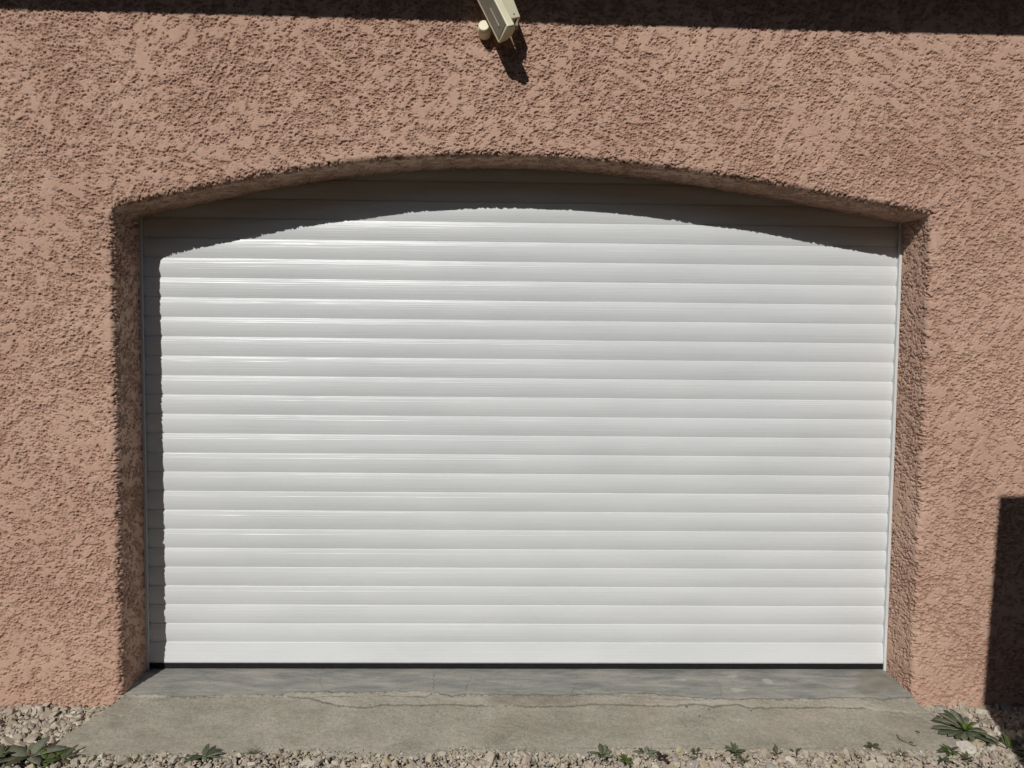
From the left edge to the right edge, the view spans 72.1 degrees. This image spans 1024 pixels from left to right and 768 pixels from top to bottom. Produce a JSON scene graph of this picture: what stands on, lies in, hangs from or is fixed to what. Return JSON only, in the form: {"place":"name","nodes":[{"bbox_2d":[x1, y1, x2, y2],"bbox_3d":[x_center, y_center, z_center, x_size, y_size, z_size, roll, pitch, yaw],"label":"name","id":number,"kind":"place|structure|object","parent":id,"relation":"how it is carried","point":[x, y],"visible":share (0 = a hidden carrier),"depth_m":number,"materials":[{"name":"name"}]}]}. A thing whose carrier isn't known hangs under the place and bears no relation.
{"place":"outdoors","nodes":[
{"label":"outdoors","id":0,"kind":"place"},
{"bbox_2d":[0,701,1023,767],"bbox_3d":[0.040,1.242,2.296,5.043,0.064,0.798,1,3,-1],"label":"gravel","id":1,"kind":"structure","parent":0,"point":[19,726],"depth_m":2.34,"materials":[{"name":"beige gravel"}]},
{"bbox_2d":[0,744,10,757],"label":"weed","id":2,"kind":"object","parent":1,"relation":"on","point":[2,750],"visible":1,"depth_m":2.30,"materials":[{"name":"green plant"}]},
{"bbox_2d":[0,736,67,766],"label":"weed","id":3,"kind":"object","parent":1,"relation":"on","point":[20,753],"visible":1,"depth_m":2.31,"materials":[{"name":"green plant"}]},
{"bbox_2d":[29,748,63,766],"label":"weed","id":4,"kind":"object","parent":1,"relation":"on","point":[44,757],"visible":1,"depth_m":2.29,"materials":[{"name":"green plant"}]},
{"bbox_2d":[43,744,78,763],"bbox_3d":[-1.462,1.210,2.294,0.094,0.024,0.090,1,3,-1],"label":"weed","id":5,"kind":"object","parent":1,"relation":"on","point":[65,754],"visible":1,"depth_m":2.29,"materials":[{"name":"green plant"}]},
{"bbox_2d":[184,743,224,761],"bbox_3d":[-1.009,1.213,2.311,0.121,0.026,0.070,-1,3,-28],"label":"weed","id":6,"kind":"object","parent":1,"relation":"on","point":[206,752],"visible":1,"depth_m":2.32,"materials":[{"name":"green plant"}]},
{"bbox_2d":[50,668,962,763],"bbox_3d":[-0.002,1.242,2.607,3.200,0.144,0.592,1,3,-1],"label":"concrete apron","id":7,"kind":"object","parent":1,"relation":"on","point":[407,712],"visible":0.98,"depth_m":2.58,"materials":[{"name":"grey concrete"}]},
{"bbox_2d":[0,0,1023,709],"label":"house","id":8,"kind":"structure","parent":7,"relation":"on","point":[604,334],"depth_m":2.77,"materials":[{"name":"pink-tan rough stucco render"},{"name":"clay tile"},{"name":"dark stained wood"}]},
{"bbox_2d":[477,0,519,42],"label":"security camera","id":9,"kind":"object","parent":8,"relation":"attached to","point":[502,17],"visible":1,"depth_m":2.42,"materials":[{"name":"beige plastic"}]},
{"bbox_2d":[138,157,902,670],"bbox_3d":[0.043,0.107,2.818,3.011,2.108,0.040,1,3,-1],"label":"roller door","id":10,"kind":"structure","parent":8,"relation":"in","point":[480,418],"depth_m":2.82,"materials":[{"name":"white paint"}]},
{"bbox_2d":[864,742,880,748],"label":"weed","id":11,"kind":"object","parent":7,"relation":"on","point":[875,745],"visible":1,"depth_m":2.41,"materials":[{"name":"green plant"}]},
{"bbox_2d":[586,743,611,758],"bbox_3d":[0.298,1.226,2.343,0.081,0.023,0.065,-1,3,-30],"label":"weed","id":12,"kind":"object","parent":1,"relation":"on","point":[604,751],"visible":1,"depth_m":2.35,"materials":[{"name":"green plant"}]},
{"bbox_2d":[619,753,632,765],"bbox_3d":[0.373,1.231,2.308,0.053,0.017,0.052,3,4,44],"label":"weed","id":13,"kind":"object","parent":1,"relation":"on","point":[625,758],"visible":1,"depth_m":2.31,"materials":[{"name":"green plant"}]},
{"bbox_2d":[632,746,658,756],"bbox_3d":[0.450,1.232,2.364,0.090,0.017,0.033,1,3,11],"label":"weed","id":14,"kind":"object","parent":1,"relation":"on","point":[650,752],"visible":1,"depth_m":2.36,"materials":[{"name":"green plant"}]},
{"bbox_2d":[656,752,668,761],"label":"weed","id":15,"kind":"object","parent":1,"relation":"on","point":[659,754],"visible":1,"depth_m":2.33,"materials":[{"name":"green plant"}]},
{"bbox_2d":[690,747,701,754],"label":"weed","id":16,"kind":"object","parent":1,"relation":"on","point":[697,750],"visible":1,"depth_m":2.37,"materials":[{"name":"green plant"}]},
{"bbox_2d":[725,742,745,757],"bbox_3d":[0.748,1.232,2.372,0.069,0.023,0.070,2,4,32],"label":"weed","id":17,"kind":"object","parent":1,"relation":"on","point":[734,750],"visible":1,"depth_m":2.37,"materials":[{"name":"green plant"}]},
{"bbox_2d":[770,744,781,753],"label":"weed","id":18,"kind":"object","parent":1,"relation":"on","point":[776,749],"visible":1,"depth_m":2.37,"materials":[{"name":"green plant"}]},
{"bbox_2d":[894,748,910,756],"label":"grass tuft","id":19,"kind":"object","parent":1,"relation":"on","point":[901,753],"visible":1,"depth_m":2.36,"materials":[{"name":"green plant"}]},
{"bbox_2d":[937,755,951,762],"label":"weed","id":20,"kind":"object","parent":1,"relation":"on","point":[946,759],"visible":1,"depth_m":2.33,"materials":[{"name":"green plant"}]},
{"bbox_2d":[937,743,959,755],"bbox_3d":[1.473,1.238,2.380,0.078,0.020,0.057,1,3,-1],"label":"weed","id":21,"kind":"object","parent":1,"relation":"on","point":[945,748],"visible":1,"depth_m":2.38,"materials":[{"name":"green plant"}]},
{"bbox_2d":[932,708,986,740],"bbox_3d":[1.593,1.213,2.505,0.165,0.045,0.156,3,4,35],"label":"weed","id":22,"kind":"object","parent":1,"relation":"on","point":[959,720],"visible":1,"depth_m":2.50,"materials":[{"name":"green plant"}]},
{"bbox_2d":[961,751,974,761],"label":"weed","id":23,"kind":"object","parent":1,"relation":"on","point":[965,755],"visible":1,"depth_m":2.35,"materials":[{"name":"green plant"}]},
{"bbox_2d":[974,732,1023,755],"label":"weed","id":24,"kind":"object","parent":1,"relation":"on","point":[1008,742],"visible":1,"depth_m":2.42,"materials":[{"name":"green plant"}]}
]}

